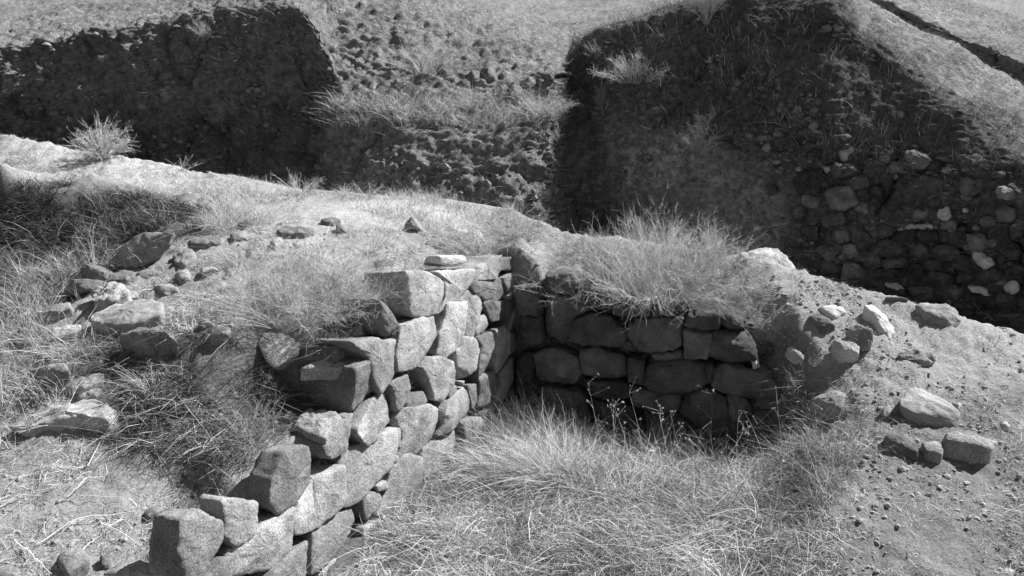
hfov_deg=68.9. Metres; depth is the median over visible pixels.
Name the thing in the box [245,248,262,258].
rock
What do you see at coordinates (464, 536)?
grass tussock
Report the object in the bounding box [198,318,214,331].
rock
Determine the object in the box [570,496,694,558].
grass tussock
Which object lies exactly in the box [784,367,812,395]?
dry shrub
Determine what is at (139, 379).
dry shrub
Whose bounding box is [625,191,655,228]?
dry shrub
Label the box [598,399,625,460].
seed stalk
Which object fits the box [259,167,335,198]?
dry shrub
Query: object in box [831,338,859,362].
rock
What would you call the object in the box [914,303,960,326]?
rock
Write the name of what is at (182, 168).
dry shrub
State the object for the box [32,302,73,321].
rock
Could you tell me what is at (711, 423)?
seed stalk
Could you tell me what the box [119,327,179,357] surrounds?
rock
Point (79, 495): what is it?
dry stick
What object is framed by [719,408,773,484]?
seed stalk
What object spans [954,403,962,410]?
rock
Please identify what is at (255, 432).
dry shrub
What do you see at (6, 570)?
rock
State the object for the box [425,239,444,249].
rock
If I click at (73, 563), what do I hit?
rock
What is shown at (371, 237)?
dry shrub
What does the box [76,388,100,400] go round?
rock
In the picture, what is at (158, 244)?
rock
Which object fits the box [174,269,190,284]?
rock
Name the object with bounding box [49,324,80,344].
rock
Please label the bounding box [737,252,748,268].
rock
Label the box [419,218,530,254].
dry shrub
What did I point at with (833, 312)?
rock
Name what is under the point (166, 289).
rock
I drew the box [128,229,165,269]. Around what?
dry shrub
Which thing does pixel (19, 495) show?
dry stick
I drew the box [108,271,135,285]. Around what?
rock
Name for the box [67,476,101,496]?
dry stick
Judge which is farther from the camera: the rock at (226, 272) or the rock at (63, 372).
the rock at (226, 272)
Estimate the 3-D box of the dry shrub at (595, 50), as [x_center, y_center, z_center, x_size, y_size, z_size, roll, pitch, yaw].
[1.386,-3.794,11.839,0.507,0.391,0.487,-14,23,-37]
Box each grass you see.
[0,0,1023,184]
[0,134,551,361]
[0,167,342,575]
[250,371,947,575]
[536,227,1023,575]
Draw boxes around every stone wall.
[149,254,518,575]
[511,264,780,454]
[765,140,1023,318]
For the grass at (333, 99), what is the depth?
10.79 m
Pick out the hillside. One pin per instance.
(358, 150)
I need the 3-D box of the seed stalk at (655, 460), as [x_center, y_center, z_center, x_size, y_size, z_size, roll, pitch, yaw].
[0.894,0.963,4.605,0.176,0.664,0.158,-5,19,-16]
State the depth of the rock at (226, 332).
4.31 m
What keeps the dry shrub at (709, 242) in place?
on the ground at (966, 346)
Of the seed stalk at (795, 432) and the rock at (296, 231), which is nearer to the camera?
the seed stalk at (795, 432)
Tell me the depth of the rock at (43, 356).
4.76 m
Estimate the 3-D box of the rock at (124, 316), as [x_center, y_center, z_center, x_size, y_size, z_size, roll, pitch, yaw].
[-2.470,0.221,4.858,0.591,0.256,0.290,7,19,21]
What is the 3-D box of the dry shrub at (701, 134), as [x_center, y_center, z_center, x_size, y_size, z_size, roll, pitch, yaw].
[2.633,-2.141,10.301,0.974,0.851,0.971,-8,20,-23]
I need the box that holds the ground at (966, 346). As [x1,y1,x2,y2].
[0,134,1023,575]
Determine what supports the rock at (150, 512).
on the ground at (966, 346)
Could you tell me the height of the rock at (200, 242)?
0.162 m
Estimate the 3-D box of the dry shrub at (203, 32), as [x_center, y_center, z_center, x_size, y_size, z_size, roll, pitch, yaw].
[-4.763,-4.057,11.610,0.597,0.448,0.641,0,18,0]
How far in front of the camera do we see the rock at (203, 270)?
5.16 m
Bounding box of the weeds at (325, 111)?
[0,0,1023,189]
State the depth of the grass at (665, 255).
5.68 m
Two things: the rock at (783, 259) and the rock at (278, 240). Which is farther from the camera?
the rock at (783, 259)
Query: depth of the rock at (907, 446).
4.51 m
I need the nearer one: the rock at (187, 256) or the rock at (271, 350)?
the rock at (271, 350)
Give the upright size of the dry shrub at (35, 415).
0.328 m
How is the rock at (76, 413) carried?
on the ground at (966, 346)
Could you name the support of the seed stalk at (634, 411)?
on the ground at (966, 346)
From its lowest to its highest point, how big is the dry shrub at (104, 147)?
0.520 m
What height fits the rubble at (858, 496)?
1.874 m
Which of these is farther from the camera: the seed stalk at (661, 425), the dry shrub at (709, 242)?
the dry shrub at (709, 242)
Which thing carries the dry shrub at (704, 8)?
on the hillside
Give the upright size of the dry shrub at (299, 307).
0.356 m
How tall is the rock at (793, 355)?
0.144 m
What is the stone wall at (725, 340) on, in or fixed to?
on the ground at (966, 346)
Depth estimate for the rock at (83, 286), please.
5.41 m
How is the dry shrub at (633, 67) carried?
on the hillside
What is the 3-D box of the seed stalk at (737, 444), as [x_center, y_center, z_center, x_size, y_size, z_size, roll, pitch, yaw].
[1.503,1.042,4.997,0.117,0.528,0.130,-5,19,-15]
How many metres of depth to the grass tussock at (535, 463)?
4.62 m
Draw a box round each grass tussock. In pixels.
[407,490,527,571]
[435,390,632,512]
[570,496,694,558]
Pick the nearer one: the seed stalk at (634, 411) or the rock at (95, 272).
the seed stalk at (634, 411)
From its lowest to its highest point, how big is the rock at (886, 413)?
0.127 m
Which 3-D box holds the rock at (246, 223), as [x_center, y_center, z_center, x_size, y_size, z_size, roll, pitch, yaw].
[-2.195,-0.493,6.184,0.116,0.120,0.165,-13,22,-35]
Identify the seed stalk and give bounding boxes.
[587,373,609,443]
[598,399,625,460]
[629,380,643,455]
[641,400,672,474]
[642,404,669,459]
[682,424,713,469]
[696,385,726,457]
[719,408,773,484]
[728,410,750,460]
[751,451,793,483]
[771,399,821,475]
[774,387,802,467]
[802,384,864,445]
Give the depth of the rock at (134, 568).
3.27 m
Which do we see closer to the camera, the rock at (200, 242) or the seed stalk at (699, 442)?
the seed stalk at (699, 442)
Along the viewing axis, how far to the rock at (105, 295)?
5.07 m
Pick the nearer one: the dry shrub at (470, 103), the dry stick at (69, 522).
the dry stick at (69, 522)
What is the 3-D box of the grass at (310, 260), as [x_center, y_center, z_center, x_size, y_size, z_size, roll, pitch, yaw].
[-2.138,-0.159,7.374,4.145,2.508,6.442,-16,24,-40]
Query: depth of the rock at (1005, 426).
4.69 m
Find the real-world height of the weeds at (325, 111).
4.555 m
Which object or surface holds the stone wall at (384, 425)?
on the ground at (966, 346)
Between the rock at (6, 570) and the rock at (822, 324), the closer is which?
the rock at (6, 570)
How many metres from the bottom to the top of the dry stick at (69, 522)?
0.044 m
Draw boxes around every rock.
[0,566,21,575]
[9,399,120,436]
[13,332,31,349]
[19,322,41,337]
[29,363,70,391]
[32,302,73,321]
[35,349,58,364]
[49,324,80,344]
[57,549,89,575]
[62,279,105,297]
[67,373,104,394]
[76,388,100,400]
[80,264,113,280]
[90,281,131,311]
[90,299,165,335]
[93,360,108,373]
[100,554,110,570]
[103,560,154,575]
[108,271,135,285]
[110,232,174,267]
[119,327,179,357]
[130,291,139,299]
[136,268,160,278]
[144,506,157,522]
[153,284,178,295]
[172,248,196,267]
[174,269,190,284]
[189,235,224,249]
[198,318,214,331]
[199,267,218,277]
[209,325,231,345]
[225,269,232,277]
[230,231,247,241]
[237,221,255,229]
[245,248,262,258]
[258,331,299,370]
[270,238,284,250]
[276,225,314,238]
[293,241,302,248]
[300,359,343,380]
[321,217,340,226]
[336,223,347,232]
[374,259,392,269]
[405,216,421,229]
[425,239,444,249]
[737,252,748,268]
[747,247,794,268]
[785,346,804,364]
[807,313,834,333]
[808,390,845,421]
[818,304,845,319]
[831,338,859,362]
[845,324,872,350]
[861,305,893,337]
[881,404,891,420]
[883,434,918,461]
[885,296,907,301]
[897,346,935,366]
[899,387,960,427]
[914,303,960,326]
[920,441,943,463]
[941,431,996,465]
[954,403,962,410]
[1000,421,1010,430]
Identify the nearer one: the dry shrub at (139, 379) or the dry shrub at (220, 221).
the dry shrub at (139, 379)
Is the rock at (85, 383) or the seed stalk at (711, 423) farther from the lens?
the seed stalk at (711, 423)
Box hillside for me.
[0,0,1023,333]
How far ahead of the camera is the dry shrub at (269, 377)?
4.09 m
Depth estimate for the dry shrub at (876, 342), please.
5.30 m
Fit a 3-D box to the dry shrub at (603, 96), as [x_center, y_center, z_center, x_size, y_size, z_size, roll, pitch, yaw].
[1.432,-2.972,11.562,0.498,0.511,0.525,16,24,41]
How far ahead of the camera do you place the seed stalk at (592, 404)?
5.25 m
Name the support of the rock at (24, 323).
on the ground at (966, 346)
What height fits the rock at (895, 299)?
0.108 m
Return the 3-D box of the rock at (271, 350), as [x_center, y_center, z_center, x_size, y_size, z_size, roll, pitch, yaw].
[-1.385,0.346,4.420,0.213,0.240,0.338,-14,23,-36]
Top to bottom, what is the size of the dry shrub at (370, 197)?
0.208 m
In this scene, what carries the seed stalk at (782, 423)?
on the ground at (966, 346)
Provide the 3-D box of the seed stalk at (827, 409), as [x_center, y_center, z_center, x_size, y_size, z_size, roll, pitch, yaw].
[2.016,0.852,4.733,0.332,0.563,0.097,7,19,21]
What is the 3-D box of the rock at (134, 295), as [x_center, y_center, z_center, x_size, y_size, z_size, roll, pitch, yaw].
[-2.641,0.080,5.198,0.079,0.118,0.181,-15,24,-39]
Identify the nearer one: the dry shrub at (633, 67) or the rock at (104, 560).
the rock at (104, 560)
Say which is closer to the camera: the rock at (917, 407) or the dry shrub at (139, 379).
the dry shrub at (139, 379)
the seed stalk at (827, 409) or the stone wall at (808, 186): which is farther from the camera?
the stone wall at (808, 186)
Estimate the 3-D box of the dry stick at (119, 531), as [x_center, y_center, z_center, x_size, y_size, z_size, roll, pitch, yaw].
[-1.828,1.149,3.485,0.290,0.042,0.011,9,20,26]
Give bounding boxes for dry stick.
[0,494,41,506]
[14,540,48,571]
[37,514,117,544]
[58,495,105,501]
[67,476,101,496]
[101,523,141,545]
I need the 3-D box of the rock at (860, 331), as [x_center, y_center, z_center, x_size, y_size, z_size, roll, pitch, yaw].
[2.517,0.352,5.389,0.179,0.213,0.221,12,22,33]
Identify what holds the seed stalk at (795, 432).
on the ground at (966, 346)
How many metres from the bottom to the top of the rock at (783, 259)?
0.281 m
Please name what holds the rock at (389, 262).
on the ground at (966, 346)
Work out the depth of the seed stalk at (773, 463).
4.42 m
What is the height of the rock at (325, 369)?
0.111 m
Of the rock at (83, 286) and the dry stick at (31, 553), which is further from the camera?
the rock at (83, 286)
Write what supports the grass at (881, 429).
on the ground at (966, 346)
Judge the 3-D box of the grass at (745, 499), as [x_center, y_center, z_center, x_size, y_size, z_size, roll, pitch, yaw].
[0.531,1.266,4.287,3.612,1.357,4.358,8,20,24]
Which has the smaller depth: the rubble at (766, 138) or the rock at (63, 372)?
the rock at (63, 372)
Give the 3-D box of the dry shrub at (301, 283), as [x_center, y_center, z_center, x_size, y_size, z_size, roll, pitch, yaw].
[-1.276,-0.058,4.442,1.342,0.532,1.345,0,18,0]
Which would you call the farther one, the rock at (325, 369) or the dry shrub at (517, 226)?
the dry shrub at (517, 226)
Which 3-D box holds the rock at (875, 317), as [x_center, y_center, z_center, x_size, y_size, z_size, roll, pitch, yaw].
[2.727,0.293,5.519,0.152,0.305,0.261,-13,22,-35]
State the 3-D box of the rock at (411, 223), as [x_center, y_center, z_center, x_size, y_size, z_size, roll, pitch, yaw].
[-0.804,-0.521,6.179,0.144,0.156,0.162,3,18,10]
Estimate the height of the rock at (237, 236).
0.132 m
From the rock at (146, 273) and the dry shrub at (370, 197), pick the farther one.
the dry shrub at (370, 197)
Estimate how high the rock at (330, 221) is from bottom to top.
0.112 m
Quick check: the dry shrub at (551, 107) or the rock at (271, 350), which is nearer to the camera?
the rock at (271, 350)
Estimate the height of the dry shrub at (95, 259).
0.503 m
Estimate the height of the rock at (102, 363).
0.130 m
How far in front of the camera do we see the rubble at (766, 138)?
11.01 m
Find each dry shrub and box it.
[0,279,92,359]
[1,377,122,432]
[57,215,118,271]
[59,116,139,160]
[77,354,183,427]
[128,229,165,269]
[143,188,264,232]
[155,156,200,171]
[159,364,299,436]
[172,255,309,311]
[177,236,409,340]
[184,13,215,40]
[190,394,315,465]
[258,250,420,321]
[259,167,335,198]
[336,217,403,257]
[355,181,384,199]
[375,34,475,76]
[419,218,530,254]
[446,86,492,109]
[489,202,573,239]
[496,89,580,117]
[510,243,654,312]
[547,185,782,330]
[582,37,603,58]
[591,48,671,85]
[592,83,610,111]
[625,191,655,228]
[666,104,726,155]
[676,0,731,26]
[680,215,745,260]
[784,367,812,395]
[853,335,890,346]
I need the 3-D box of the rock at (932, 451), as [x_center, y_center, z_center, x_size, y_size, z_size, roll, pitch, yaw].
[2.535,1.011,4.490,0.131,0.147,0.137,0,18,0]
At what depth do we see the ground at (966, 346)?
4.86 m
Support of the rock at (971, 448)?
on the ground at (966, 346)
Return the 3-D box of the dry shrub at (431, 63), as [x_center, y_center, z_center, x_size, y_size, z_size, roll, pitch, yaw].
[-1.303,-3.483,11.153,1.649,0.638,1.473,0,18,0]
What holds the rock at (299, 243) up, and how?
on the ground at (966, 346)
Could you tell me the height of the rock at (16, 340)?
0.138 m
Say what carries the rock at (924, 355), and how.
on the ground at (966, 346)
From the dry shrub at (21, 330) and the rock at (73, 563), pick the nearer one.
the rock at (73, 563)
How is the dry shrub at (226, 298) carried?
on the ground at (966, 346)
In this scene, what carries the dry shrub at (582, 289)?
on the ground at (966, 346)
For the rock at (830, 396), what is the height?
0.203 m
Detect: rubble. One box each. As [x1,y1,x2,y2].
[0,8,1023,325]
[0,222,1023,575]

